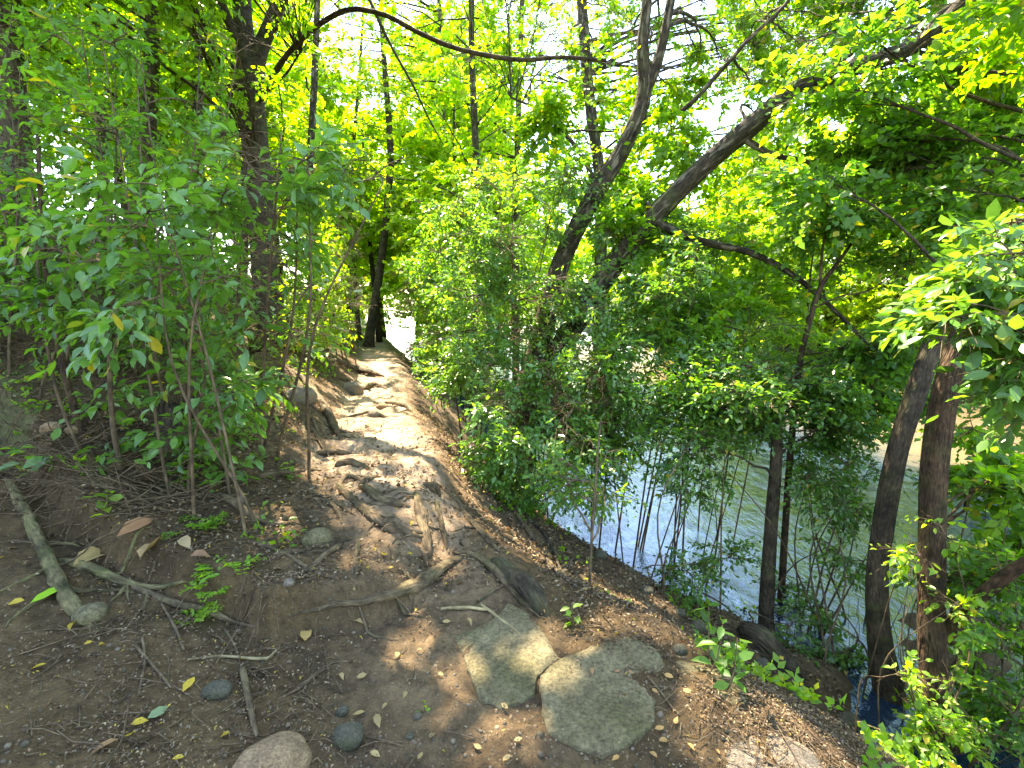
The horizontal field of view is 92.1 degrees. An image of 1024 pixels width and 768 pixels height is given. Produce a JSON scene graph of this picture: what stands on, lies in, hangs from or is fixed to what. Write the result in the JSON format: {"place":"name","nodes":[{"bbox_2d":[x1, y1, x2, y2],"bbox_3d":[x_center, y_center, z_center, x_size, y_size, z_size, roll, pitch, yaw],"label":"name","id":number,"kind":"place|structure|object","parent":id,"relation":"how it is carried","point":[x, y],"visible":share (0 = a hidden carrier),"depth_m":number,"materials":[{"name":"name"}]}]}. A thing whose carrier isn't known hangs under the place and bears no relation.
{"place":"outdoors","nodes":[
{"label":"outdoors","id":0,"kind":"place"},
{"bbox_2d":[277,332,725,767],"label":"path","id":1,"kind":"structure","parent":0,"point":[379,692],"depth_m":2.28,"materials":[{"name":"soil"}]},
{"bbox_2d":[232,730,312,767],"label":"stone","id":2,"kind":"object","parent":1,"relation":"on","point":[286,749],"visible":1,"depth_m":1.58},
{"bbox_2d":[228,536,343,597],"bbox_3d":[-1.116,0.875,2.559,0.622,0.126,0.407,7,12,34],"label":"exposed root","id":3,"kind":"object","parent":1,"relation":"on","point":[293,558],"visible":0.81,"depth_m":2.54,"materials":[{"name":"brown plant"}]},
{"bbox_2d":[300,527,332,545],"bbox_3d":[-1.082,0.859,2.735,0.167,0.115,0.118,-7,12,-37],"label":"stone","id":4,"kind":"object","parent":1,"relation":"on","point":[319,535],"visible":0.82,"depth_m":2.70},
{"bbox_2d":[261,531,372,591],"bbox_3d":[-0.977,0.896,2.596,0.340,0.079,0.743,0,10,0],"label":"exposed root","id":5,"kind":"object","parent":1,"relation":"on","point":[328,552],"visible":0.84,"depth_m":2.53,"materials":[{"name":"brown plant"}]},
{"bbox_2d":[264,535,370,563],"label":"exposed root","id":6,"kind":"object","parent":1,"relation":"on","point":[331,543],"visible":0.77,"depth_m":2.61,"materials":[{"name":"brown plant"}]},
{"bbox_2d":[294,371,354,440],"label":"exposed root","id":7,"kind":"object","parent":1,"relation":"on","point":[328,414],"visible":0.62,"depth_m":5.66,"materials":[{"name":"brown plant"}]},
{"bbox_2d":[331,721,363,751],"bbox_3d":[-0.589,1.265,1.769,0.108,0.076,0.102,0,10,0],"label":"stone","id":8,"kind":"object","parent":1,"relation":"on","point":[347,736],"visible":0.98,"depth_m":1.75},
{"bbox_2d":[301,483,400,537],"bbox_3d":[-1.092,0.788,3.165,0.945,0.123,0.434,9,13,42],"label":"exposed root","id":9,"kind":"object","parent":1,"relation":"on","point":[372,515],"visible":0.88,"depth_m":3.13,"materials":[{"name":"brown plant"}]},
{"bbox_2d":[313,109,428,341],"bbox_3d":[-5.912,-6.543,20.989,5.385,9.673,5.129,3,10,18],"label":"deep wood tree","id":10,"kind":"object","parent":1,"relation":"on","point":[367,241],"visible":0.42,"depth_m":20.22,"materials":[{"name":"green plant"}]},
{"bbox_2d":[358,484,413,507],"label":"exposed root","id":11,"kind":"object","parent":1,"relation":"on","point":[374,493],"visible":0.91,"depth_m":3.34,"materials":[{"name":"brown plant"}]},
{"bbox_2d":[289,546,491,642],"bbox_3d":[-0.480,1.050,2.570,0.639,0.229,1.082,5,11,28],"label":"exposed root","id":12,"kind":"object","parent":1,"relation":"on","point":[419,582],"visible":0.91,"depth_m":2.48,"materials":[{"name":"brown plant"}]},
{"bbox_2d":[373,491,432,558],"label":"exposed root","id":13,"kind":"object","parent":1,"relation":"on","point":[424,534],"visible":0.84,"depth_m":3.13,"materials":[{"name":"brown plant"}]},
{"bbox_2d":[451,545,552,617],"bbox_3d":[-0.059,1.084,2.781,0.528,0.078,0.784,-2,10,-11],"label":"exposed root","id":14,"kind":"object","parent":1,"relation":"on","point":[495,570],"visible":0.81,"depth_m":2.74,"materials":[{"name":"brown plant"}]},
{"bbox_2d":[455,604,558,708],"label":"stone slab","id":15,"kind":"structure","parent":1,"relation":"on","point":[513,670],"depth_m":2.15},
{"bbox_2d":[490,557,554,625],"bbox_3d":[0.059,1.093,2.670,0.120,0.155,0.692,-6,11,-29],"label":"rotten log","id":16,"kind":"object","parent":1,"relation":"on","point":[527,586],"visible":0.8,"depth_m":2.59,"materials":[{"name":"brown wood"}]},
{"bbox_2d":[539,637,664,758],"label":"stone slab","id":17,"kind":"structure","parent":1,"relation":"on","point":[578,707],"depth_m":1.92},
{"bbox_2d":[726,733,823,767],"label":"stone slab","id":18,"kind":"structure","parent":1,"relation":"on","point":[812,761],"depth_m":1.70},
{"bbox_2d":[0,217,1018,767],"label":"ground","id":19,"kind":"structure","parent":0,"point":[12,529],"depth_m":2.35,"materials":[{"name":"soil"}]},
{"bbox_2d":[30,187,80,450],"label":"bare stem","id":20,"kind":"object","parent":19,"relation":"on","point":[64,414],"visible":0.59,"depth_m":2.94,"materials":[{"name":"brown plant"}]},
{"bbox_2d":[35,134,86,434],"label":"bare stem","id":21,"kind":"object","parent":19,"relation":"on","point":[68,388],"visible":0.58,"depth_m":3.08,"materials":[{"name":"brown plant"}]},
{"bbox_2d":[0,479,137,636],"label":"exposed root","id":22,"kind":"object","parent":19,"relation":"on","point":[69,600],"visible":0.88,"depth_m":2.31,"materials":[{"name":"brown plant"}]},
{"bbox_2d":[21,0,124,200],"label":"deep wood tree","id":23,"kind":"object","parent":19,"relation":"on","point":[66,135],"visible":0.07,"depth_m":9.12,"materials":[{"name":"green plant"}]},
{"bbox_2d":[0,0,177,222],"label":"woodland tree","id":24,"kind":"object","parent":19,"relation":"on","point":[5,122],"visible":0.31,"depth_m":5.08,"materials":[{"name":"green plant"}]},
{"bbox_2d":[71,602,107,626],"bbox_3d":[-1.807,0.988,2.115,0.124,0.086,0.123,0,10,0],"label":"stone","id":25,"kind":"object","parent":19,"relation":"on","point":[84,615],"visible":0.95,"depth_m":2.08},
{"bbox_2d":[104,201,123,470],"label":"bare stem","id":26,"kind":"object","parent":19,"relation":"on","point":[112,421],"visible":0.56,"depth_m":2.88,"materials":[{"name":"brown plant"}]},
{"bbox_2d":[26,3,206,215],"bbox_3d":[-12.712,-9.823,15.472,5.699,10.748,5.983,-2,10,-10],"label":"deep wood tree","id":27,"kind":"object","parent":19,"relation":"on","point":[120,175],"visible":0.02,"depth_m":15.89,"materials":[{"name":"green plant"}]},
{"bbox_2d":[0,171,237,373],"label":"bank shrub","id":28,"kind":"object","parent":19,"relation":"on","point":[148,241],"visible":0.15,"depth_m":3.96,"materials":[{"name":"green plant"}]},
{"bbox_2d":[57,525,186,629],"bbox_3d":[-1.804,0.881,2.374,0.870,0.254,0.355,6,11,31],"label":"exposed root","id":29,"kind":"object","parent":19,"relation":"on","point":[103,574],"visible":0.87,"depth_m":2.38,"materials":[{"name":"brown plant"}]},
{"bbox_2d":[21,0,229,218],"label":"woodland tree","id":30,"kind":"object","parent":19,"relation":"on","point":[52,139],"visible":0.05,"depth_m":8.75,"materials":[{"name":"green plant"}]},
{"bbox_2d":[29,0,237,245],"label":"deep wood tree","id":31,"kind":"object","parent":19,"relation":"on","point":[130,95],"visible":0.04,"depth_m":12.48,"materials":[{"name":"green plant"}]},
{"bbox_2d":[23,0,245,262],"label":"woodland tree","id":32,"kind":"object","parent":19,"relation":"on","point":[152,69],"visible":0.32,"depth_m":7.69,"materials":[{"name":"green plant"}]},
{"bbox_2d":[117,517,152,535],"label":"fallen leaf","id":33,"kind":"object","parent":19,"relation":"on","point":[135,525],"visible":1,"depth_m":2.49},
{"bbox_2d":[0,0,277,425],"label":"leaved shrub","id":34,"kind":"object","parent":19,"relation":"on","point":[133,129],"visible":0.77,"depth_m":3.36,"materials":[{"name":"green plant"}]},
{"bbox_2d":[0,299,304,564],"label":"brushwood","id":35,"kind":"object","parent":19,"relation":"on","point":[79,479],"visible":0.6,"depth_m":2.81,"materials":[{"name":"brown plant"}]},
{"bbox_2d":[137,283,170,499],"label":"bare stem","id":36,"kind":"object","parent":19,"relation":"on","point":[159,438],"visible":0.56,"depth_m":2.79,"materials":[{"name":"brown plant"}]},
{"bbox_2d":[0,104,320,536],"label":"leaved shrub","id":37,"kind":"object","parent":19,"relation":"on","point":[223,393],"visible":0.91,"depth_m":2.59,"materials":[{"name":"green plant"}]},
{"bbox_2d":[152,391,199,462],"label":"shrub","id":38,"kind":"object","parent":19,"relation":"on","point":[164,408],"visible":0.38,"depth_m":3.14,"materials":[{"name":"green plant"}]},
{"bbox_2d":[161,511,229,539],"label":"feathery plant","id":39,"kind":"object","parent":19,"relation":"on","point":[210,521],"visible":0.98,"depth_m":2.58,"materials":[{"name":"green plant"}]},
{"bbox_2d":[73,0,333,39],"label":"overhanging tree","id":40,"kind":"object","parent":19,"relation":"on","point":[310,25],"visible":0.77,"depth_m":5.60,"materials":[{"name":"green plant"}]},
{"bbox_2d":[107,2,308,238],"bbox_3d":[-7.639,-7.297,11.166,7.817,9.290,3.320,4,10,23],"label":"woodland tree","id":41,"kind":"object","parent":19,"relation":"on","point":[270,126],"visible":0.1,"depth_m":10.72,"materials":[{"name":"green plant"}]},
{"bbox_2d":[119,536,306,646],"bbox_3d":[-1.409,0.969,2.334,0.799,0.340,0.571,-5,11,-25],"label":"exposed root","id":42,"kind":"object","parent":19,"relation":"on","point":[175,603],"visible":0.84,"depth_m":2.30,"materials":[{"name":"brown plant"}]},
{"bbox_2d":[71,115,358,367],"bbox_3d":[-3.293,-1.452,5.537,4.235,2.686,2.170,4,10,22],"label":"leaved shrub","id":43,"kind":"object","parent":19,"relation":"on","point":[299,323],"visible":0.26,"depth_m":5.30,"materials":[{"name":"green plant"}]},
{"bbox_2d":[200,679,232,699],"bbox_3d":[-1.109,1.155,1.856,0.108,0.076,0.079,0,10,0],"label":"stone","id":44,"kind":"object","parent":19,"relation":"on","point":[221,689],"visible":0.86,"depth_m":1.83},
{"bbox_2d":[174,553,260,627],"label":"feathery plant","id":45,"kind":"object","parent":19,"relation":"on","point":[203,593],"visible":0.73,"depth_m":2.29,"materials":[{"name":"green plant"}]},
{"bbox_2d":[140,0,322,272],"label":"deep wood tree","id":46,"kind":"object","parent":19,"relation":"on","point":[271,62],"visible":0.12,"depth_m":12.48,"materials":[{"name":"green plant"}]},
{"bbox_2d":[239,665,258,736],"bbox_3d":[-0.979,1.167,1.832,0.027,0.039,0.363,-6,12,-33],"label":"stick","id":47,"kind":"object","parent":19,"relation":"on","point":[246,689],"visible":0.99,"depth_m":1.82,"materials":[{"name":"wood"}]},
{"bbox_2d":[217,493,301,538],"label":"exposed root","id":48,"kind":"object","parent":19,"relation":"on","point":[234,504],"visible":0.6,"depth_m":2.83,"materials":[{"name":"brown plant"}]},
{"bbox_2d":[189,0,354,271],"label":"deep wood tree","id":49,"kind":"object","parent":19,"relation":"on","point":[350,112],"visible":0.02,"depth_m":21.35,"materials":[{"name":"green plant"}]},
{"bbox_2d":[138,113,428,478],"bbox_3d":[-1.579,-0.381,3.171,2.106,2.343,1.316,6,11,30],"label":"leaved shrub","id":50,"kind":"object","parent":19,"relation":"on","point":[303,189],"visible":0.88,"depth_m":2.83,"materials":[{"name":"green plant"}]},
{"bbox_2d":[284,386,317,406],"bbox_3d":[-2.467,0.170,5.758,0.300,0.277,0.402,5,11,29],"label":"stone","id":51,"kind":"object","parent":19,"relation":"on","point":[300,392],"visible":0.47,"depth_m":5.66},
{"bbox_2d":[231,38,371,301],"bbox_3d":[-7.837,-7.539,18.708,5.385,9.673,5.129,1,10,5],"label":"deep wood tree","id":52,"kind":"object","parent":19,"relation":"on","point":[330,105],"visible":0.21,"depth_m":17.90,"materials":[{"name":"green plant"}]},
{"bbox_2d":[0,0,606,341],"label":"forked tree","id":53,"kind":"object","parent":19,"relation":"on","point":[260,85],"visible":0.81,"depth_m":7.09,"materials":[{"name":"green plant"}]},
{"bbox_2d":[268,182,377,366],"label":"bank shrub","id":54,"kind":"object","parent":19,"relation":"on","point":[339,283],"visible":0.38,"depth_m":8.90,"materials":[{"name":"green plant"}]},
{"bbox_2d":[265,0,390,331],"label":"woodland tree","id":55,"kind":"object","parent":19,"relation":"on","point":[311,110],"visible":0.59,"depth_m":11.07,"materials":[{"name":"green plant"}]},
{"bbox_2d":[278,188,385,347],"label":"bank shrub","id":56,"kind":"object","parent":19,"relation":"on","point":[332,231],"visible":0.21,"depth_m":14.29,"materials":[{"name":"green plant"}]},
{"bbox_2d":[294,92,390,322],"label":"deep wood tree","id":57,"kind":"object","parent":19,"relation":"on","point":[364,273],"visible":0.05,"depth_m":25.48,"materials":[{"name":"green plant"}]},
{"bbox_2d":[295,0,403,340],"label":"path side tree","id":58,"kind":"object","parent":19,"relation":"on","point":[359,331],"visible":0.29,"depth_m":20.96,"materials":[{"name":"green plant"}]},
{"bbox_2d":[343,160,409,337],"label":"deep wood tree","id":59,"kind":"object","parent":19,"relation":"on","point":[384,333],"visible":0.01,"depth_m":30.34,"materials":[{"name":"green plant"}]},
{"bbox_2d":[319,0,474,347],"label":"path side tree","id":60,"kind":"object","parent":19,"relation":"on","point":[369,340],"visible":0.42,"depth_m":18.40,"materials":[{"name":"green plant"}]},
{"bbox_2d":[285,0,523,376],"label":"woodland tree","id":61,"kind":"object","parent":19,"relation":"on","point":[410,59],"visible":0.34,"depth_m":18.38,"materials":[{"name":"green plant"}]},
{"bbox_2d":[373,181,454,373],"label":"tree","id":62,"kind":"object","parent":19,"relation":"on","point":[390,198],"visible":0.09,"depth_m":17.98,"materials":[{"name":"green plant"}]},
{"bbox_2d":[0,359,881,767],"bbox_3d":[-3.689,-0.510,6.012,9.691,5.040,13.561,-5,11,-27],"label":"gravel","id":63,"kind":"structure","parent":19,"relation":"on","point":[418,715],"depth_m":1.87,"materials":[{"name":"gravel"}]},
{"bbox_2d":[395,229,496,350],"bbox_3d":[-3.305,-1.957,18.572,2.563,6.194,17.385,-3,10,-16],"label":"path edge shrub","id":64,"kind":"object","parent":19,"relation":"on","point":[412,252],"visible":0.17,"depth_m":12.21,"materials":[{"name":"green plant"}]},
{"bbox_2d":[367,5,537,329],"bbox_3d":[-3.491,-9.087,26.000,9.688,18.271,10.171,7,12,37],"label":"deep wood tree","id":65,"kind":"object","parent":19,"relation":"on","point":[431,110],"visible":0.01,"depth_m":23.81,"materials":[{"name":"green plant"}]},
{"bbox_2d":[0,246,905,767],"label":"twig litter","id":66,"kind":"object","parent":19,"relation":"on","point":[326,654],"visible":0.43,"depth_m":1.98,"materials":[{"name":"brown plant"}]},
{"bbox_2d":[381,193,531,422],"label":"path edge shrub","id":67,"kind":"object","parent":19,"relation":"on","point":[417,271],"visible":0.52,"depth_m":7.77,"materials":[{"name":"green plant"}]},
{"bbox_2d":[400,189,514,393],"bbox_3d":[-1.541,-2.563,15.152,3.710,6.664,3.533,-2,10,-9],"label":"deep wood tree","id":68,"kind":"object","parent":19,"relation":"on","point":[439,199],"visible":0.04,"depth_m":14.57,"materials":[{"name":"green plant"}]},
{"bbox_2d":[321,0,598,406],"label":"woodland tree","id":69,"kind":"object","parent":19,"relation":"on","point":[451,83],"visible":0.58,"depth_m":12.67,"materials":[{"name":"green plant"}]},
{"bbox_2d":[0,212,923,767],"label":"leaf litter","id":70,"kind":"object","parent":19,"relation":"on","point":[784,694],"visible":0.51,"depth_m":2.58,"materials":[{"name":"plant"}]},
{"bbox_2d":[371,0,564,369],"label":"deep wood tree","id":71,"kind":"object","parent":19,"relation":"on","point":[448,112],"visible":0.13,"depth_m":19.55,"materials":[{"name":"green plant"}]},
{"bbox_2d":[377,65,561,385],"bbox_3d":[-1.455,-4.418,16.256,5.983,10.748,5.699,2,10,10],"label":"deep wood tree","id":72,"kind":"object","parent":19,"relation":"on","point":[430,153],"visible":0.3,"depth_m":15.38,"materials":[{"name":"green plant"}]},
{"bbox_2d":[350,0,609,384],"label":"woodland tree","id":73,"kind":"object","parent":19,"relation":"on","point":[399,168],"visible":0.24,"depth_m":15.32,"materials":[{"name":"green plant"}]},
{"bbox_2d":[0,245,961,767],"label":"undergrowth","id":74,"kind":"object","parent":19,"relation":"on","point":[802,691],"visible":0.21,"depth_m":2.65,"materials":[{"name":"green plant"}]},
{"bbox_2d":[449,490,515,554],"bbox_3d":[-0.220,1.062,3.537,0.579,0.226,1.079,0,10,0],"label":"exposed root","id":75,"kind":"object","parent":19,"relation":"on","point":[481,532],"visible":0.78,"depth_m":3.41,"materials":[{"name":"brown plant"}]},
{"bbox_2d":[410,141,619,448],"bbox_3d":[-0.002,-0.470,6.081,2.468,4.634,3.260,0,10,0],"label":"privet shrub","id":76,"kind":"object","parent":19,"relation":"on","point":[487,248],"visible":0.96,"depth_m":5.28,"materials":[{"name":"green plant"}]},
{"bbox_2d":[447,337,677,532],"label":"privet shrub","id":77,"kind":"object","parent":19,"relation":"on","point":[496,470],"visible":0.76,"depth_m":4.54,"materials":[{"name":"green plant"}]},
{"bbox_2d":[521,420,638,584],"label":"thin sapling","id":78,"kind":"object","parent":19,"relation":"on","point":[570,493],"visible":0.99,"depth_m":2.97,"materials":[{"name":"green plant"}]},
{"bbox_2d":[570,228,629,332],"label":"tree foliage","id":79,"kind":"object","parent":19,"relation":"on","point":[586,248],"visible":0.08,"depth_m":38.90,"materials":[{"name":"green plant"}]},
{"bbox_2d":[421,0,832,413],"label":"woodland tree","id":80,"kind":"object","parent":19,"relation":"on","point":[591,115],"visible":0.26,"depth_m":10.12,"materials":[{"name":"green plant"}]},
{"bbox_2d":[521,209,764,565],"bbox_3d":[1.364,0.364,5.316,2.579,4.573,2.222,0,10,0],"label":"water edge shrub","id":81,"kind":"object","parent":19,"relation":"on","point":[617,313],"visible":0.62,"depth_m":4.96,"materials":[{"name":"green plant"}]},
{"bbox_2d":[691,602,753,692],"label":"seedling","id":82,"kind":"object","parent":19,"relation":"on","point":[720,663],"visible":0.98,"depth_m":2.02,"materials":[{"name":"green plant"}]},
{"bbox_2d":[427,0,1023,501],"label":"leaning tree","id":83,"kind":"object","parent":19,"relation":"on","point":[689,172],"visible":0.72,"depth_m":5.77,"materials":[{"name":"green plant"}]},
{"bbox_2d":[676,660,782,728],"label":"stone slab","id":84,"kind":"structure","parent":19,"relation":"on","point":[687,665],"depth_m":2.03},
{"bbox_2d":[627,275,839,571],"bbox_3d":[2.474,0.873,6.001,2.810,4.358,1.804,-3,10,-18],"label":"water edge shrub","id":85,"kind":"object","parent":19,"relation":"on","point":[736,312],"visible":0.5,"depth_m":5.14,"materials":[{"name":"green plant"}]},
{"bbox_2d":[559,303,917,578],"bbox_3d":[2.453,1.125,5.205,4.043,3.914,1.618,-2,10,-11],"label":"water edge shrub","id":86,"kind":"object","parent":19,"relation":"on","point":[779,323],"visible":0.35,"depth_m":4.81,"materials":[{"name":"green plant"}]},
{"bbox_2d":[691,134,792,338],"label":"tree foliage","id":87,"kind":"object","parent":19,"relation":"on","point":[731,193],"visible":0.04,"depth_m":25.76,"materials":[{"name":"green plant"}]},
{"bbox_2d":[697,158,787,347],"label":"tree foliage","id":88,"kind":"object","parent":19,"relation":"on","point":[739,192],"visible":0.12,"depth_m":23.89,"materials":[{"name":"green plant"}]},
{"bbox_2d":[642,410,871,667],"bbox_3d":[2.192,1.416,4.449,2.045,2.426,1.550,0,10,0],"label":"thicket shrub","id":89,"kind":"object","parent":19,"relation":"on","point":[709,572],"visible":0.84,"depth_m":4.32,"materials":[{"name":"green plant"}]},
{"bbox_2d":[627,329,912,631],"bbox_3d":[2.323,0.900,4.732,2.699,2.864,1.893,0,10,0],"label":"slender tree","id":90,"kind":"object","parent":19,"relation":"on","point":[743,416],"visible":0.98,"depth_m":4.34,"materials":[{"name":"green plant"}]},
{"bbox_2d":[736,621,810,681],"bbox_3d":[1.994,2.080,3.849,0.234,0.364,0.562,-8,12,-38],"label":"fallen log","id":91,"kind":"object","parent":19,"relation":"on","point":[765,641],"visible":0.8,"depth_m":3.77,"materials":[{"name":"brown wood"}]},
{"bbox_2d":[731,209,852,352],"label":"tree foliage","id":92,"kind":"object","parent":19,"relation":"on","point":[818,325],"visible":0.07,"depth_m":20.69,"materials":[{"name":"green plant"}]},
{"bbox_2d":[723,107,884,346],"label":"tree foliage","id":93,"kind":"object","parent":19,"relation":"on","point":[840,326],"visible":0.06,"depth_m":21.69,"materials":[{"name":"green plant"}]},
{"bbox_2d":[775,432,918,675],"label":"thicket shrub","id":94,"kind":"object","parent":19,"relation":"on","point":[839,656],"visible":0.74,"depth_m":4.35,"materials":[{"name":"green plant"}]},
{"bbox_2d":[822,126,920,357],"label":"tree foliage","id":95,"kind":"object","parent":19,"relation":"on","point":[860,306],"visible":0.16,"depth_m":17.62,"materials":[{"name":"green plant"}]},
{"bbox_2d":[738,0,1023,705],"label":"riverside tree","id":96,"kind":"object","parent":19,"relation":"on","point":[1004,169],"visible":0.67,"depth_m":4.02,"materials":[{"name":"green plant"}]},
{"bbox_2d":[751,70,1023,603],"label":"forked sapling","id":97,"kind":"object","parent":19,"relation":"on","point":[898,368],"visible":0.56,"depth_m":4.62,"materials":[{"name":"green plant"}]},
{"bbox_2d":[765,66,1021,327],"bbox_3d":[14.680,-6.287,18.812,7.991,10.382,7.476,-1,10,-6],"label":"tree foliage","id":98,"kind":"object","parent":19,"relation":"on","point":[843,291],"visible":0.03,"depth_m":19.76,"materials":[{"name":"green plant"}]},
{"bbox_2d":[854,509,997,767],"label":"shrub","id":99,"kind":"object","parent":19,"relation":"on","point":[904,559],"visible":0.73,"depth_m":3.10,"materials":[{"name":"green plant"}]},
{"bbox_2d":[867,156,1020,351],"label":"tree foliage","id":100,"kind":"object","parent":19,"relation":"on","point":[886,292],"visible":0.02,"depth_m":15.70,"materials":[{"name":"green plant"}]},
{"bbox_2d":[871,197,1023,452],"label":"overhanging shrub","id":101,"kind":"object","parent":19,"relation":"on","point":[979,307],"visible":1,"depth_m":2.11,"materials":[{"name":"green plant"}]},
{"bbox_2d":[890,394,1023,767],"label":"wet bank shrub","id":102,"kind":"object","parent":19,"relation":"on","point":[981,708],"visible":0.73,"depth_m":3.17,"materials":[{"name":"green plant"}]},
{"bbox_2d":[894,0,1023,755],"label":"riverside tree","id":103,"kind":"object","parent":19,"relation":"on","point":[1005,28],"visible":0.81,"depth_m":3.32,"materials":[{"name":"brown plant"}]},
{"bbox_2d":[29,0,1022,309],"label":"sky","id":104,"kind":"structure","parent":0,"point":[709,117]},
{"bbox_2d":[384,311,1023,767],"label":"river","id":105,"kind":"structure","parent":0,"point":[752,521],"depth_m":6.33,"materials":[{"name":"liquid"}]},
{"bbox_2d":[847,582,1021,767],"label":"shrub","id":106,"kind":"object","parent":105,"relation":"in","point":[991,678],"visible":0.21,"depth_m":3.74,"materials":[{"name":"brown plant"}]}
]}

